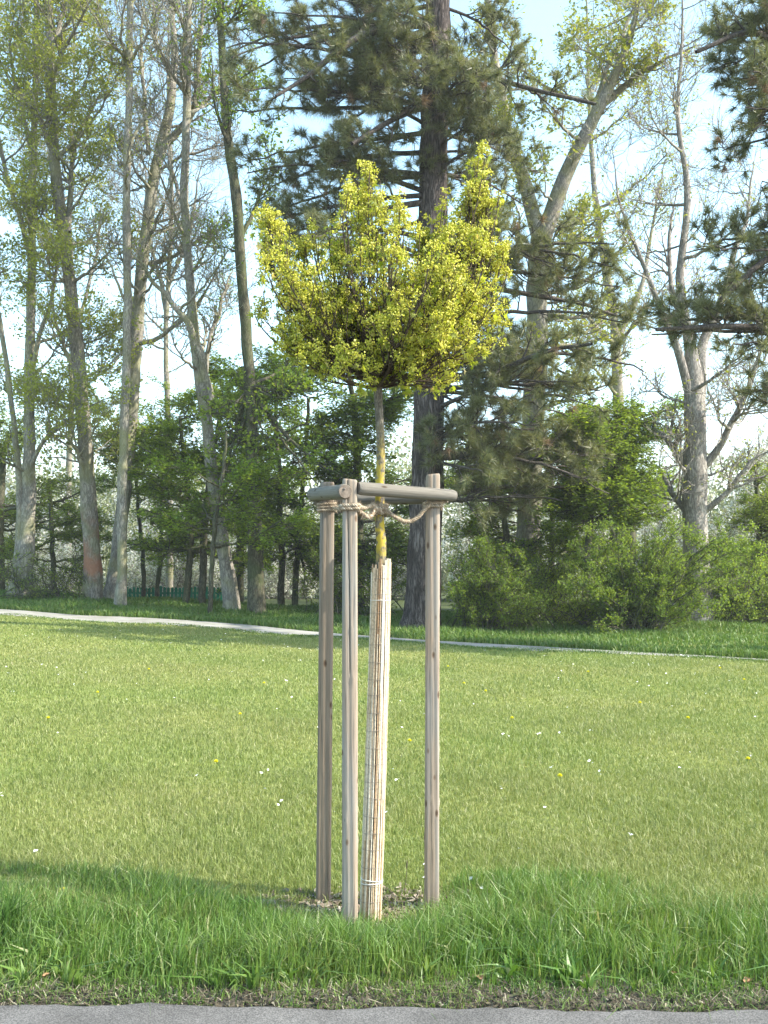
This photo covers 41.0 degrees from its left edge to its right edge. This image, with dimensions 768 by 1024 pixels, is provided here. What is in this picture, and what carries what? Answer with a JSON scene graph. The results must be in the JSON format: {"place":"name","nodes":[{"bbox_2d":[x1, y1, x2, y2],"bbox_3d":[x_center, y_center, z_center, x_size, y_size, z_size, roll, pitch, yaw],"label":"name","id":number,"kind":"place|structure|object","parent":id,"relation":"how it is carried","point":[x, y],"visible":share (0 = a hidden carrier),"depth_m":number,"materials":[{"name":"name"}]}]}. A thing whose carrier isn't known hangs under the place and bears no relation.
{"place":"outdoors","nodes":[
{"label":"outdoors","id":0,"kind":"place"},
{"bbox_2d":[5,482,753,565],"bbox_3d":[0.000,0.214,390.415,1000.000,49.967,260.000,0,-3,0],"label":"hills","id":1,"kind":"structure","parent":0,"point":[6,492],"depth_m":355.05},
{"bbox_2d":[0,609,765,660],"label":"path","id":2,"kind":"structure","parent":0,"point":[118,619],"depth_m":23.50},
{"bbox_2d":[0,565,767,1011],"bbox_3d":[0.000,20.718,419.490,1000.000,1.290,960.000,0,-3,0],"label":"ground","id":3,"kind":"structure","parent":0,"point":[598,999],"depth_m":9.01,"materials":[{"name":"green plant"}]},
{"bbox_2d":[0,879,76,940],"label":"grass tuft","id":4,"kind":"object","parent":3,"relation":"on","point":[5,909],"visible":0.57,"depth_m":4.66,"materials":[{"name":"green plant"}]},
{"bbox_2d":[0,546,98,601],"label":"shrub","id":5,"kind":"object","parent":3,"relation":"on","point":[73,569],"visible":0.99,"depth_m":29.88,"materials":[{"name":"green plant"}]},
{"bbox_2d":[4,464,109,591],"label":"blossoming shrub","id":6,"kind":"object","parent":3,"relation":"on","point":[46,546],"visible":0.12,"depth_m":41.59,"materials":[{"name":"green plant"}]},
{"bbox_2d":[0,396,116,590],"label":"tree","id":7,"kind":"object","parent":3,"relation":"on","point":[68,521],"visible":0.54,"depth_m":33.91,"materials":[{"name":"green plant"}]},
{"bbox_2d":[0,0,145,596],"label":"broadleaf tree","id":8,"kind":"object","parent":3,"relation":"on","point":[25,504],"visible":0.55,"depth_m":30.91,"materials":[{"name":"green plant"}]},
{"bbox_2d":[0,0,147,587],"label":"bare tree","id":9,"kind":"object","parent":3,"relation":"on","point":[68,454],"visible":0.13,"depth_m":43.24,"materials":[{"name":"grey plant"}]},
{"bbox_2d":[0,0,157,598],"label":"broadleaf tree","id":10,"kind":"object","parent":3,"relation":"on","point":[64,242],"visible":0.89,"depth_m":29.75,"materials":[{"name":"green plant"}]},
{"bbox_2d":[64,0,192,605],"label":"bare tree","id":11,"kind":"object","parent":3,"relation":"on","point":[120,596],"visible":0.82,"depth_m":28.55,"materials":[{"name":"grey plant"}]},
{"bbox_2d":[71,369,210,597],"bbox_3d":[-8.748,-0.965,36.007,5.761,8.746,5.289,0,-3,0],"label":"tree","id":12,"kind":"object","parent":3,"relation":"on","point":[107,461],"visible":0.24,"depth_m":35.89,"materials":[{"name":"green plant"}]},
{"bbox_2d":[77,0,253,595],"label":"bare tree","id":13,"kind":"object","parent":3,"relation":"on","point":[169,580],"visible":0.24,"depth_m":40.99,"materials":[{"name":"grey plant"}]},
{"bbox_2d":[127,586,221,600],"bbox_3d":[-7.367,3.094,36.460,3.615,0.979,0.151,0,-3,0],"label":"picket fence","id":14,"kind":"object","parent":3,"relation":"on","point":[175,592],"visible":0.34,"depth_m":36.40,"materials":[{"name":"green paint"}]},
{"bbox_2d":[84,0,267,598],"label":"bare tree","id":15,"kind":"object","parent":3,"relation":"on","point":[139,286],"visible":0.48,"depth_m":30.99,"materials":[{"name":"grey plant"}]},
{"bbox_2d":[97,481,269,598],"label":"blossoming shrub","id":16,"kind":"object","parent":3,"relation":"on","point":[178,578],"visible":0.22,"depth_m":42.57,"materials":[{"name":"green plant"}]},
{"bbox_2d":[117,0,256,609],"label":"bare tree","id":17,"kind":"object","parent":3,"relation":"on","point":[228,579],"visible":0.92,"depth_m":28.87,"materials":[{"name":"grey plant"}]},
{"bbox_2d":[111,367,277,603],"bbox_3d":[-5.849,-0.741,31.276,5.251,7.456,5.211,0,-3,0],"label":"tree","id":18,"kind":"object","parent":3,"relation":"on","point":[158,489],"visible":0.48,"depth_m":30.54,"materials":[{"name":"green plant"}]},
{"bbox_2d":[137,431,325,612],"bbox_3d":[-3.873,0.349,27.379,4.867,5.043,4.866,0,-3,0],"label":"tree","id":19,"kind":"object","parent":3,"relation":"on","point":[261,470],"visible":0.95,"depth_m":26.59,"materials":[{"name":"green plant"}]},
{"bbox_2d":[189,338,335,601],"bbox_3d":[-4.224,-1.258,35.133,5.661,9.228,5.195,0,-3,0],"label":"tree","id":20,"kind":"object","parent":3,"relation":"on","point":[213,366],"visible":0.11,"depth_m":34.44,"materials":[{"name":"green plant"}]},
{"bbox_2d":[181,0,352,613],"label":"broadleaf tree","id":21,"kind":"object","parent":3,"relation":"on","point":[249,413],"visible":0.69,"depth_m":28.41,"materials":[{"name":"green plant"}]},
{"bbox_2d":[215,465,338,598],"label":"blossoming shrub","id":22,"kind":"object","parent":3,"relation":"on","point":[270,588],"visible":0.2,"depth_m":43.51,"materials":[{"name":"white plant"}]},
{"bbox_2d":[219,354,375,605],"bbox_3d":[-2.746,-1.163,33.165,5.262,8.741,5.475,0,-3,0],"label":"tree","id":23,"kind":"object","parent":3,"relation":"on","point":[342,413],"visible":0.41,"depth_m":32.18,"materials":[{"name":"green plant"}]},
{"bbox_2d":[277,545,404,615],"bbox_3d":[-1.231,2.026,29.052,3.805,2.374,2.133,0,-3,0],"label":"shrub","id":24,"kind":"object","parent":3,"relation":"on","point":[337,604],"visible":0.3,"depth_m":28.77,"materials":[{"name":"green plant"}]},
{"bbox_2d":[293,378,413,607],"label":"tree","id":25,"kind":"object","parent":3,"relation":"on","point":[359,441],"visible":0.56,"depth_m":31.26,"materials":[{"name":"green plant"}]},
{"bbox_2d":[253,882,477,930],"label":"wood chip mulch","id":26,"kind":"object","parent":3,"relation":"on","point":[333,904],"visible":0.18,"depth_m":5.23,"materials":[{"name":"brown wood"}]},
{"bbox_2d":[403,861,407,897],"bbox_3d":[0.111,1.913,5.357,0.025,0.195,0.008,0,-3,0],"label":"weed stalk","id":27,"kind":"object","parent":26,"relation":"on","point":[406,874],"visible":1,"depth_m":5.36,"materials":[{"name":"green plant"}]},
{"bbox_2d":[298,454,450,599],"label":"blossoming shrub","id":28,"kind":"object","parent":3,"relation":"on","point":[403,567],"visible":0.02,"depth_m":44.65,"materials":[{"name":"white plant"}]},
{"bbox_2d":[247,139,513,912],"bbox_3d":[-0.023,0.095,5.214,1.357,4.034,1.237,-1,-3,15],"label":"young maple tree","id":29,"kind":"object","parent":3,"relation":"on","point":[388,337],"visible":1,"depth_m":5.09,"materials":[{"name":"yellow plant"}]},
{"bbox_2d":[360,559,390,922],"bbox_3d":[-0.042,1.135,5.099,0.166,1.809,0.112,1,-3,-24],"label":"reed mat wrap","id":30,"kind":"object","parent":29,"relation":"attached to","point":[367,857],"visible":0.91,"depth_m":5.07,"materials":[{"name":"wicker"}]},
{"bbox_2d":[314,500,444,523],"bbox_3d":[-0.024,-0.001,5.196,0.704,0.166,0.545,0,-3,0],"label":"rope tie","id":31,"kind":"object","parent":29,"relation":"attached to","point":[375,510],"visible":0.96,"depth_m":5.14,"materials":[{"name":"beige fabric"}]},
{"bbox_2d":[1,633,759,886],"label":"fallen petals","id":32,"kind":"object","parent":3,"relation":"on","point":[402,727],"visible":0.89,"depth_m":9.04,"materials":[{"name":"white plant"}]},
{"bbox_2d":[307,473,457,923],"bbox_3d":[-0.004,1.016,5.276,0.670,2.422,0.605,1,-3,-20],"label":"tree stake frame","id":33,"kind":"object","parent":3,"relation":"on","point":[347,491],"visible":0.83,"depth_m":5.19,"materials":[{"name":"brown wood"}]},
{"bbox_2d":[0,857,767,1022],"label":"verge grass","id":34,"kind":"structure","parent":3,"relation":"on","point":[274,944],"depth_m":4.45,"materials":[{"name":"green plant"}]},
{"bbox_2d":[0,957,767,1011],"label":"dead grass litter","id":35,"kind":"object","parent":3,"relation":"on","point":[474,1005],"visible":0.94,"depth_m":4.06,"materials":[{"name":"brown plant"}]},
{"bbox_2d":[4,411,767,589],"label":"wood","id":36,"kind":"object","parent":3,"relation":"on","point":[399,468],"visible":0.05,"depth_m":59.48,"materials":[{"name":"green leaf"},{"name":"bark"}]},
{"bbox_2d":[212,0,682,627],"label":"pine tree","id":37,"kind":"object","parent":3,"relation":"on","point":[378,36],"visible":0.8,"depth_m":24.57,"materials":[{"name":"green plant"}]},
{"bbox_2d":[442,532,554,630],"bbox_3d":[2.788,1.747,24.907,2.876,2.499,2.864,0,-3,0],"label":"shrub","id":38,"kind":"object","parent":3,"relation":"on","point":[482,598],"visible":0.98,"depth_m":24.40,"materials":[{"name":"green plant"}]},
{"bbox_2d":[441,460,576,600],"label":"blossoming shrub","id":39,"kind":"object","parent":3,"relation":"on","point":[462,540],"visible":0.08,"depth_m":43.92,"materials":[{"name":"white plant"}]},
{"bbox_2d":[441,412,607,612],"bbox_3d":[3.984,0.013,29.977,4.884,6.592,5.706,-1,-3,18],"label":"tree","id":40,"kind":"object","parent":3,"relation":"on","point":[505,535],"visible":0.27,"depth_m":29.31,"materials":[{"name":"green plant"}]},
{"bbox_2d":[508,535,584,621],"bbox_3d":[4.564,1.972,27.883,2.371,2.675,2.520,0,-3,0],"label":"shrub","id":41,"kind":"object","parent":3,"relation":"on","point":[547,584],"visible":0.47,"depth_m":27.54,"materials":[{"name":"green plant"}]},
{"bbox_2d":[449,0,720,617],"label":"broadleaf tree","id":42,"kind":"object","parent":3,"relation":"on","point":[621,66],"visible":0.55,"depth_m":30.02,"materials":[{"name":"green plant"}]},
{"bbox_2d":[548,582,632,626],"bbox_3d":[5.272,2.384,25.846,2.602,1.421,1.787,1,-3,-19],"label":"shrub","id":43,"kind":"object","parent":3,"relation":"on","point":[586,615],"visible":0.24,"depth_m":25.79,"materials":[{"name":"green plant"}]},
{"bbox_2d":[543,462,641,601],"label":"blossoming shrub","id":44,"kind":"object","parent":3,"relation":"on","point":[548,518],"visible":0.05,"depth_m":40.55,"materials":[{"name":"white plant"}]},
{"bbox_2d":[533,389,675,622],"bbox_3d":[5.711,-0.056,26.782,3.821,6.355,4.691,0,-3,0],"label":"tree","id":45,"kind":"object","parent":3,"relation":"on","point":[616,481],"visible":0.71,"depth_m":25.85,"materials":[{"name":"green plant"}]},
{"bbox_2d":[543,389,683,584],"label":"tree","id":46,"kind":"object","parent":3,"relation":"on","point":[677,549],"visible":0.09,"depth_m":32.60,"materials":[{"name":"green plant"}]},
{"bbox_2d":[545,0,710,550],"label":"bare tree","id":47,"kind":"object","parent":3,"relation":"on","point":[587,79],"visible":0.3,"depth_m":38.29,"materials":[{"name":"grey plant"}]},
{"bbox_2d":[553,507,755,633],"bbox_3d":[6.457,1.413,24.488,5.335,3.238,3.433,0,-3,0],"label":"shrub","id":48,"kind":"object","parent":3,"relation":"on","point":[645,600],"visible":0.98,"depth_m":23.95,"materials":[{"name":"green plant"}]},
{"bbox_2d":[577,0,767,622],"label":"bare tree","id":49,"kind":"object","parent":3,"relation":"on","point":[693,461],"visible":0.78,"depth_m":27.86,"materials":[{"name":"grey plant"}]},
{"bbox_2d":[636,432,751,606],"bbox_3d":[11.610,0.324,38.019,5.808,7.583,4.095,0,-3,0],"label":"blossoming shrub","id":50,"kind":"object","parent":3,"relation":"on","point":[678,538],"visible":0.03,"depth_m":37.89,"materials":[{"name":"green plant"}]},
{"bbox_2d":[638,0,767,413],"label":"pine tree","id":51,"kind":"object","parent":3,"relation":"on","point":[742,31],"visible":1,"depth_m":18.61,"materials":[{"name":"green plant"}]},
{"bbox_2d":[672,519,767,623],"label":"shrub","id":52,"kind":"object","parent":3,"relation":"on","point":[743,605],"visible":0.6,"depth_m":27.58,"materials":[{"name":"green plant"}]},
{"bbox_2d":[708,452,767,608],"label":"tree","id":53,"kind":"object","parent":3,"relation":"on","point":[757,510],"visible":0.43,"depth_m":31.71,"materials":[{"name":"green plant"}]},
{"bbox_2d":[713,401,767,600],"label":"blossoming shrub","id":54,"kind":"object","parent":3,"relation":"on","point":[751,483],"visible":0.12,"depth_m":35.93,"materials":[{"name":"white plant"}]},
{"bbox_2d":[0,588,767,662],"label":"woodland grass","id":55,"kind":"structure","parent":0,"point":[297,617],"depth_m":24.03,"materials":[{"name":"green plant"}]},
{"bbox_2d":[0,1002,767,1023],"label":"road","id":56,"kind":"structure","parent":0,"point":[139,1013],"depth_m":3.90,"materials":[{"name":"grey asphalt"}]},
{"bbox_2d":[0,0,767,537],"label":"sky","id":57,"kind":"structure","parent":0,"point":[539,16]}
]}

